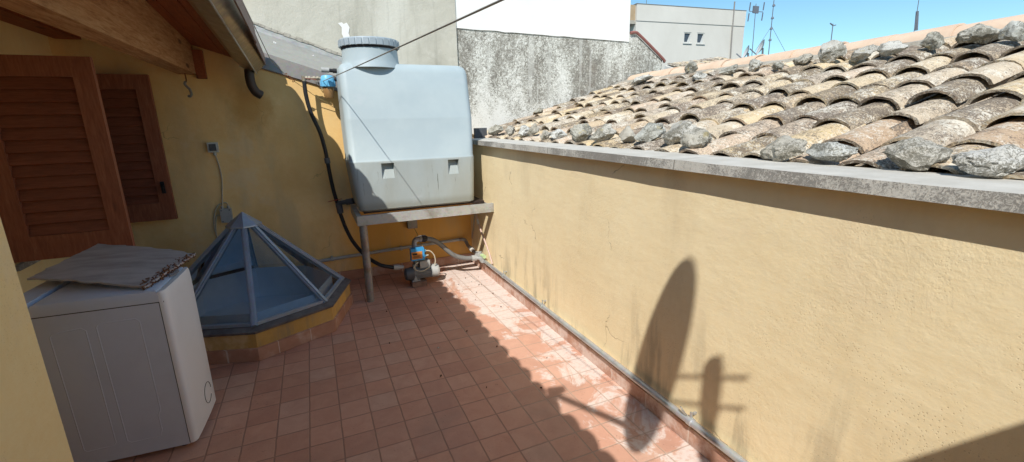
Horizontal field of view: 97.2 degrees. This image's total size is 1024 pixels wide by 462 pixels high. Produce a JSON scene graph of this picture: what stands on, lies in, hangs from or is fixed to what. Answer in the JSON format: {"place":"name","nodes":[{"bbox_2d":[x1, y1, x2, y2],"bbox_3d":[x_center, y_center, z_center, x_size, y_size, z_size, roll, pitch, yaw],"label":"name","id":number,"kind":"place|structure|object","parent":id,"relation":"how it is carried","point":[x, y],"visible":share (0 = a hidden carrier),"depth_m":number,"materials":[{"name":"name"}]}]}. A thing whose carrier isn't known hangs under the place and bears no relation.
{"place":"outdoors","nodes":[
{"label":"outdoors","id":0,"kind":"place"},
{"bbox_2d":[109,261,709,461],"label":"terrace floor","id":1,"kind":"structure","parent":0,"point":[356,386],"depth_m":2.71,"materials":[{"name":"tile"}]},
{"bbox_2d":[23,267,215,461],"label":"washing machine","id":2,"kind":"object","parent":1,"relation":"on","point":[128,371],"visible":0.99,"depth_m":2.15,"materials":[{"name":"white metal"}]},
{"bbox_2d":[27,244,195,289],"bbox_3d":[-2.067,0.176,2.380,0.778,0.081,0.535,0,14,4],"label":"fibre board","id":3,"kind":"object","parent":2,"relation":"on","point":[143,268],"visible":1,"depth_m":2.33,"materials":[{"name":"grey wood"}]},
{"bbox_2d":[0,0,265,461],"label":"house","id":4,"kind":"structure","parent":1,"relation":"on","point":[83,164],"depth_m":2.72,"materials":[{"name":"paint"}]},
{"bbox_2d":[15,260,40,270],"bbox_3d":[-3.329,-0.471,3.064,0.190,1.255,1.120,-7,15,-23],"label":"window sill","id":5,"kind":"structure","parent":4,"relation":"in","point":[20,266],"depth_m":2.80,"materials":[{"name":"grey stone"}]},
{"bbox_2d":[183,73,192,97],"bbox_3d":[-2.714,-1.217,3.770,0.056,0.196,0.022,-3,14,-7],"label":"hanging hook","id":6,"kind":"object","parent":4,"relation":"hanging from","point":[189,89],"visible":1,"depth_m":3.77,"materials":[{"name":"metal"}]},
{"bbox_2d":[48,24,471,278],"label":"back wall","id":7,"kind":"structure","parent":1,"relation":"on","point":[270,158],"depth_m":4.18,"materials":[{"name":"paint"}]},
{"bbox_2d":[207,142,218,154],"bbox_3d":[-2.653,-0.729,4.006,0.079,0.113,0.045,-7,15,-23],"label":"wall switch","id":8,"kind":"object","parent":7,"relation":"attached to","point":[213,147],"depth_m":3.99,"materials":[{"name":"grey paint"}]},
{"bbox_2d":[213,155,228,236],"bbox_3d":[-2.676,-0.264,4.114,0.150,0.849,0.025,-7,15,-23],"label":"switch cable","id":9,"kind":"object","parent":7,"relation":"attached to","point":[214,221],"visible":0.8,"depth_m":4.12,"materials":[{"name":"black plastic"}]},
{"bbox_2d":[219,206,232,222],"bbox_3d":[-2.628,-0.156,4.150,0.090,0.150,0.051,-7,15,-23],"label":"junction box","id":10,"kind":"object","parent":7,"relation":"attached to","point":[226,214],"visible":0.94,"depth_m":4.13,"materials":[{"name":"grey plastic"}]},
{"bbox_2d":[242,0,339,110],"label":"stay wire","id":11,"kind":"object","parent":7,"relation":"attached to","point":[273,62],"visible":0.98,"depth_m":3.65,"materials":[{"name":"metal"}]},
{"bbox_2d":[319,238,475,261],"bbox_3d":[-1.231,0.264,4.716,1.739,0.138,0.345,-7,15,-23],"label":"conduit run","id":12,"kind":"object","parent":7,"relation":"attached to","point":[470,248],"visible":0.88,"depth_m":4.85,"materials":[{"name":"grey plastic"}]},
{"bbox_2d":[315,0,503,89],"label":"clothes line","id":13,"kind":"object","parent":7,"relation":"attached to","point":[471,13],"visible":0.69,"depth_m":1.46,"materials":[{"name":"metal"}]},
{"bbox_2d":[407,220,417,228],"bbox_3d":[-1.078,-0.077,4.864,0.100,0.090,0.063,-7,15,-23],"label":"pump socket","id":14,"kind":"object","parent":7,"relation":"attached to","point":[411,224],"visible":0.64,"depth_m":4.83,"materials":[{"name":"plastic"}]},
{"bbox_2d":[188,212,352,364],"bbox_3d":[-2.126,0.302,3.678,1.399,0.934,1.399,10,18,38],"label":"skylight","id":15,"kind":"object","parent":1,"relation":"on","point":[249,310],"visible":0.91,"depth_m":3.54,"materials":[{"name":"glass"}]},
{"bbox_2d":[410,278,426,287],"bbox_3d":[-0.945,0.515,4.552,0.145,0.050,0.150,-7,15,-23],"label":"brick","id":16,"kind":"object","parent":1,"relation":"on","point":[422,282],"visible":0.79,"depth_m":4.49,"materials":[{"name":"brown brick"}]},
{"bbox_2d":[404,235,439,281],"bbox_3d":[-0.906,0.268,4.502,0.350,0.446,0.159,-7,15,-23],"label":"water pump","id":17,"kind":"object","parent":16,"relation":"on","point":[421,267],"visible":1,"depth_m":4.48,"materials":[{"name":"grey paint"}]},
{"bbox_2d":[427,237,471,259],"bbox_3d":[-0.644,0.182,4.669,0.493,0.324,0.064,-8,15,-25],"label":"delivery hose","id":18,"kind":"object","parent":17,"relation":"attached to","point":[445,248],"visible":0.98,"depth_m":4.66,"materials":[{"name":"grey plastic"}]},
{"bbox_2d":[350,202,493,301],"bbox_3d":[-0.895,0.121,4.574,1.280,0.806,0.684,-7,15,-23],"label":"tank stand","id":19,"kind":"object","parent":1,"relation":"on","point":[363,222],"visible":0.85,"depth_m":4.11,"materials":[{"name":"metal"}]},
{"bbox_2d":[363,196,483,213],"bbox_3d":[-0.907,-0.284,4.500,1.150,0.016,0.515,-7,15,-23],"label":"timber board","id":20,"kind":"object","parent":19,"relation":"on","point":[477,200],"visible":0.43,"depth_m":4.30,"materials":[{"name":"brown wood"}]},
{"bbox_2d":[321,36,473,211],"bbox_3d":[-1.048,-0.991,4.234,1.262,1.486,0.578,-7,15,-23],"label":"water tank","id":21,"kind":"object","parent":20,"relation":"on","point":[407,134],"visible":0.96,"depth_m":4.02,"materials":[{"name":"plastic"}]},
{"bbox_2d":[301,75,336,97],"bbox_3d":[-1.750,-1.327,4.148,0.320,0.202,0.133,-7,15,-23],"label":"water filter","id":22,"kind":"object","parent":21,"relation":"attached to","point":[328,85],"visible":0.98,"depth_m":4.12,"materials":[{"name":"blue plastic"}]},
{"bbox_2d":[328,198,354,213],"bbox_3d":[-1.652,-0.246,4.406,0.251,0.158,0.119,-2,14,-5],"label":"outlet valve","id":23,"kind":"object","parent":21,"relation":"attached to","point":[340,203],"visible":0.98,"depth_m":4.39,"materials":[{"name":"grey paint"}]},
{"bbox_2d":[302,81,403,269],"bbox_3d":[-1.481,-0.488,4.271,0.794,1.792,0.150,2,14,11],"label":"supply hose","id":24,"kind":"object","parent":23,"relation":"attached to","point":[327,163],"visible":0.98,"depth_m":4.35,"materials":[{"name":"black rubber"}]},
{"bbox_2d":[475,214,492,263],"bbox_3d":[-0.304,0.024,4.743,0.028,0.560,0.466,-8,15,-26],"label":"drain tube","id":25,"kind":"object","parent":19,"relation":"attached to","point":[477,220],"visible":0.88,"depth_m":4.73,"materials":[{"name":"beige plastic"}]},
{"bbox_2d":[470,138,1023,461],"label":"parapet wall","id":26,"kind":"structure","parent":1,"relation":"on","point":[755,310],"depth_m":1.73,"materials":[{"name":"yellow paint"}]},
{"bbox_2d":[474,128,486,137],"bbox_3d":[-0.352,-1.073,5.032,0.160,0.150,0.020,-11,17,-34],"label":"sheet scrap","id":27,"kind":"object","parent":26,"relation":"on","point":[480,132],"visible":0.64,"depth_m":5.01,"materials":[{"name":"grey paint"}]},
{"bbox_2d":[483,260,747,461],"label":"wall pipe","id":28,"kind":"object","parent":26,"relation":"attached to","point":[723,447],"depth_m":2.52,"materials":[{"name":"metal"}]},
{"bbox_2d":[471,251,485,262],"bbox_3d":[-0.366,0.274,4.806,0.129,0.108,0.208,-7,15,-23],"label":"tap manifold","id":29,"kind":"object","parent":28,"relation":"attached to","point":[480,256],"visible":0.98,"depth_m":4.78,"materials":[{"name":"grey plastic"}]},
{"bbox_2d":[472,14,1023,178],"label":"tiled roof","id":30,"kind":"structure","parent":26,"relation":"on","point":[953,95],"depth_m":2.60,"materials":[{"name":"tile"}]},
{"bbox_2d":[488,124,503,135],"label":"stone","id":31,"kind":"object","parent":30,"relation":"on","point":[495,129],"visible":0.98,"depth_m":4.89,"materials":[{"name":"grey stone"}]},
{"bbox_2d":[505,126,514,135],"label":"stone","id":32,"kind":"object","parent":30,"relation":"on","point":[509,130],"visible":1,"depth_m":4.57,"materials":[{"name":"grey stone"}]},
{"bbox_2d":[518,125,529,135],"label":"stone","id":33,"kind":"object","parent":30,"relation":"on","point":[523,130],"visible":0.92,"depth_m":4.30,"materials":[{"name":"grey stone"}]},
{"bbox_2d":[528,123,538,135],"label":"stone","id":34,"kind":"object","parent":30,"relation":"on","point":[533,130],"visible":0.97,"depth_m":4.17,"materials":[{"name":"grey stone"}]},
{"bbox_2d":[534,107,542,113],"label":"stone","id":35,"kind":"object","parent":30,"relation":"on","point":[538,110],"visible":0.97,"depth_m":5.52,"materials":[{"name":"beige stone"}]},
{"bbox_2d":[540,130,549,139],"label":"stone","id":36,"kind":"object","parent":30,"relation":"on","point":[545,135],"visible":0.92,"depth_m":3.83,"materials":[{"name":"grey stone"}]},
{"bbox_2d":[549,129,566,138],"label":"stone","id":37,"kind":"object","parent":30,"relation":"on","point":[558,134],"visible":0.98,"depth_m":3.72,"materials":[{"name":"grey stone"}]},
{"bbox_2d":[570,123,591,141],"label":"stone","id":38,"kind":"object","parent":30,"relation":"on","point":[580,132],"visible":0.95,"depth_m":3.37,"materials":[{"name":"grey stone"}]},
{"bbox_2d":[589,123,615,142],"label":"stone","id":39,"kind":"object","parent":30,"relation":"on","point":[604,132],"visible":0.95,"depth_m":3.10,"materials":[{"name":"grey stone"}]},
{"bbox_2d":[619,125,635,142],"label":"stone","id":40,"kind":"object","parent":30,"relation":"on","point":[626,134],"visible":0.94,"depth_m":2.89,"materials":[{"name":"grey stone"}]},
{"bbox_2d":[631,74,653,85],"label":"stone","id":41,"kind":"object","parent":30,"relation":"on","point":[638,80],"visible":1,"depth_m":5.32,"materials":[{"name":"grey stone"}]},
{"bbox_2d":[634,122,665,141],"bbox_3d":[0.860,-0.614,2.812,0.185,0.125,0.131,8,17,33],"label":"stone","id":42,"kind":"object","parent":30,"relation":"on","point":[649,131],"visible":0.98,"depth_m":2.77,"materials":[{"name":"grey stone"}]},
{"bbox_2d":[661,120,696,144],"bbox_3d":[0.955,-0.563,2.588,0.160,0.142,0.198,-7,15,-23],"label":"stone","id":43,"kind":"object","parent":30,"relation":"on","point":[675,132],"visible":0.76,"depth_m":2.53,"materials":[{"name":"grey stone"}]},
{"bbox_2d":[684,61,697,73],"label":"stone","id":44,"kind":"object","parent":30,"relation":"on","point":[691,67],"visible":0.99,"depth_m":5.05,"materials":[{"name":"grey stone"}]},
{"bbox_2d":[680,127,712,147],"bbox_3d":[0.969,-0.487,2.389,0.151,0.118,0.190,-7,15,-23],"label":"stone","id":45,"kind":"object","parent":30,"relation":"on","point":[696,137],"visible":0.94,"depth_m":2.34,"materials":[{"name":"grey stone"}]},
{"bbox_2d":[691,72,706,79],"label":"stone","id":46,"kind":"object","parent":30,"relation":"on","point":[698,75],"visible":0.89,"depth_m":4.45,"materials":[{"name":"grey stone"}]},
{"bbox_2d":[718,64,737,74],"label":"stone","id":47,"kind":"object","parent":30,"relation":"on","point":[730,70],"visible":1,"depth_m":4.20,"materials":[{"name":"grey stone"}]},
{"bbox_2d":[748,58,762,71],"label":"stone","id":48,"kind":"object","parent":30,"relation":"on","point":[755,64],"visible":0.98,"depth_m":3.98,"materials":[{"name":"grey stone"}]},
{"bbox_2d":[772,61,783,69],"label":"stone","id":49,"kind":"object","parent":30,"relation":"on","point":[779,65],"visible":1,"depth_m":3.75,"materials":[{"name":"grey stone"}]},
{"bbox_2d":[760,135,807,161],"bbox_3d":[1.143,-0.346,1.895,0.130,0.107,0.184,-7,15,-23],"label":"stone","id":50,"kind":"object","parent":30,"relation":"on","point":[783,147],"visible":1,"depth_m":1.86,"materials":[{"name":"grey stone"}]},
{"bbox_2d":[792,53,812,65],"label":"stone","id":51,"kind":"object","parent":30,"relation":"on","point":[803,59],"visible":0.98,"depth_m":3.65,"materials":[{"name":"grey stone"}]},
{"bbox_2d":[805,141,858,161],"bbox_3d":[1.232,-0.305,1.730,0.129,0.077,0.172,0,14,3],"label":"stone","id":52,"kind":"object","parent":30,"relation":"on","point":[833,151],"visible":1,"depth_m":1.70,"materials":[{"name":"grey stone"}]},
{"bbox_2d":[818,40,846,62],"bbox_3d":[2.448,-1.382,3.470,0.142,0.170,0.192,-7,15,-23],"label":"stone","id":53,"kind":"object","parent":30,"relation":"on","point":[831,51],"visible":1,"depth_m":3.44,"materials":[{"name":"grey stone"}]},
{"bbox_2d":[850,44,877,62],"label":"stone","id":54,"kind":"object","parent":30,"relation":"on","point":[862,53],"visible":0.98,"depth_m":3.16,"materials":[{"name":"grey stone"}]},
{"bbox_2d":[876,40,909,56],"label":"stone","id":55,"kind":"object","parent":30,"relation":"on","point":[888,48],"visible":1,"depth_m":3.02,"materials":[{"name":"grey stone"}]},
{"bbox_2d":[882,136,952,171],"bbox_3d":[1.327,-0.254,1.488,0.152,0.110,0.143,1,14,11],"label":"stone","id":56,"kind":"object","parent":30,"relation":"on","point":[918,153],"visible":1,"depth_m":1.46,"materials":[{"name":"grey stone"}]},
{"bbox_2d":[919,31,944,50],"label":"stone","id":57,"kind":"object","parent":30,"relation":"on","point":[932,40],"visible":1,"depth_m":2.84,"materials":[{"name":"grey stone"}]},
{"bbox_2d":[955,23,999,43],"bbox_3d":[2.799,-1.179,2.695,0.158,0.126,0.215,-7,15,-23],"label":"stone","id":58,"kind":"object","parent":30,"relation":"on","point":[980,33],"visible":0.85,"depth_m":2.67,"materials":[{"name":"grey stone"}]},
{"bbox_2d":[951,144,1023,178],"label":"stone","id":59,"kind":"object","parent":30,"relation":"on","point":[1001,161],"visible":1,"depth_m":1.28,"materials":[{"name":"grey stone"}]},
{"bbox_2d":[998,20,1023,41],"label":"stone","id":60,"kind":"object","parent":30,"relation":"on","point":[1012,30],"visible":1,"depth_m":2.50,"materials":[{"name":"grey stone"}]},
{"bbox_2d":[455,0,665,133],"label":"white building","id":61,"kind":"structure","parent":0,"point":[517,59],"depth_m":5.84,"materials":[{"name":"grey concrete"}]},
{"bbox_2d":[629,1,746,69],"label":"apartment block","id":62,"kind":"structure","parent":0,"point":[671,33],"depth_m":23.52,"materials":[{"name":"white paint"}]},
{"bbox_2d":[683,32,691,43],"bbox_3d":[9.144,-10.071,23.556,0.540,0.570,0.150,-6,15,-18],"label":"window","id":63,"kind":"structure","parent":62,"relation":"in","point":[687,35],"depth_m":23.58,"materials":[{"name":"white glass"}]},
{"bbox_2d":[696,33,704,44],"bbox_3d":[9.936,-10.146,23.810,0.550,0.580,0.150,-6,15,-18],"label":"window","id":64,"kind":"structure","parent":62,"relation":"in","point":[700,36],"depth_m":23.85,"materials":[{"name":"white glass"}]},
{"bbox_2d":[664,57,727,68],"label":"roof","id":65,"kind":"structure","parent":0,"point":[681,64],"depth_m":18.35,"materials":[{"name":"tile"}]},
{"bbox_2d":[736,45,748,57],"bbox_3d":[7.543,-5.645,14.681,0.372,0.750,0.341,-7,15,-23],"label":"rooftop dish","id":66,"kind":"object","parent":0,"point":[746,51],"visible":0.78,"depth_m":14.71,"materials":[{"name":"metal"}]},
{"bbox_2d":[747,2,764,55],"bbox_3d":[7.873,-5.595,14.843,0.685,3.591,0.040,-7,15,-23],"label":"television antenna","id":67,"kind":"object","parent":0,"point":[755,10],"visible":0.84,"depth_m":14.47,"materials":[{"name":"metal"}]},
{"bbox_2d":[755,1,784,54],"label":"radio mast","id":68,"kind":"object","parent":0,"point":[771,27],"visible":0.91,"depth_m":14.87,"materials":[{"name":"metal"}]},
{"bbox_2d":[750,39,764,54],"bbox_3d":[8.127,-5.908,14.883,0.420,0.778,0.387,-7,15,-23],"label":"rooftop dish","id":69,"kind":"object","parent":68,"relation":"attached to","point":[760,47],"visible":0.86,"depth_m":14.93,"materials":[{"name":"metal"}]},
{"bbox_2d":[631,0,1023,56],"label":"sky","id":70,"kind":"structure","parent":0,"point":[798,24],"materials":[{"name":"blue"}]},
{"bbox_2d":[914,0,918,30],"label":"ridge antenna","id":71,"kind":"object","parent":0,"point":[916,20],"visible":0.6,"depth_m":17.85,"materials":[{"name":"metal"}]},
{"label":"ground","id":72,"kind":"structure","parent":0,"visible":0},
{"bbox_2d":[243,0,457,65],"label":"rendered wall","id":73,"kind":"structure","parent":72,"relation":"on","point":[326,25],"depth_m":4.92,"materials":[{"name":"grey paint"}]}
]}

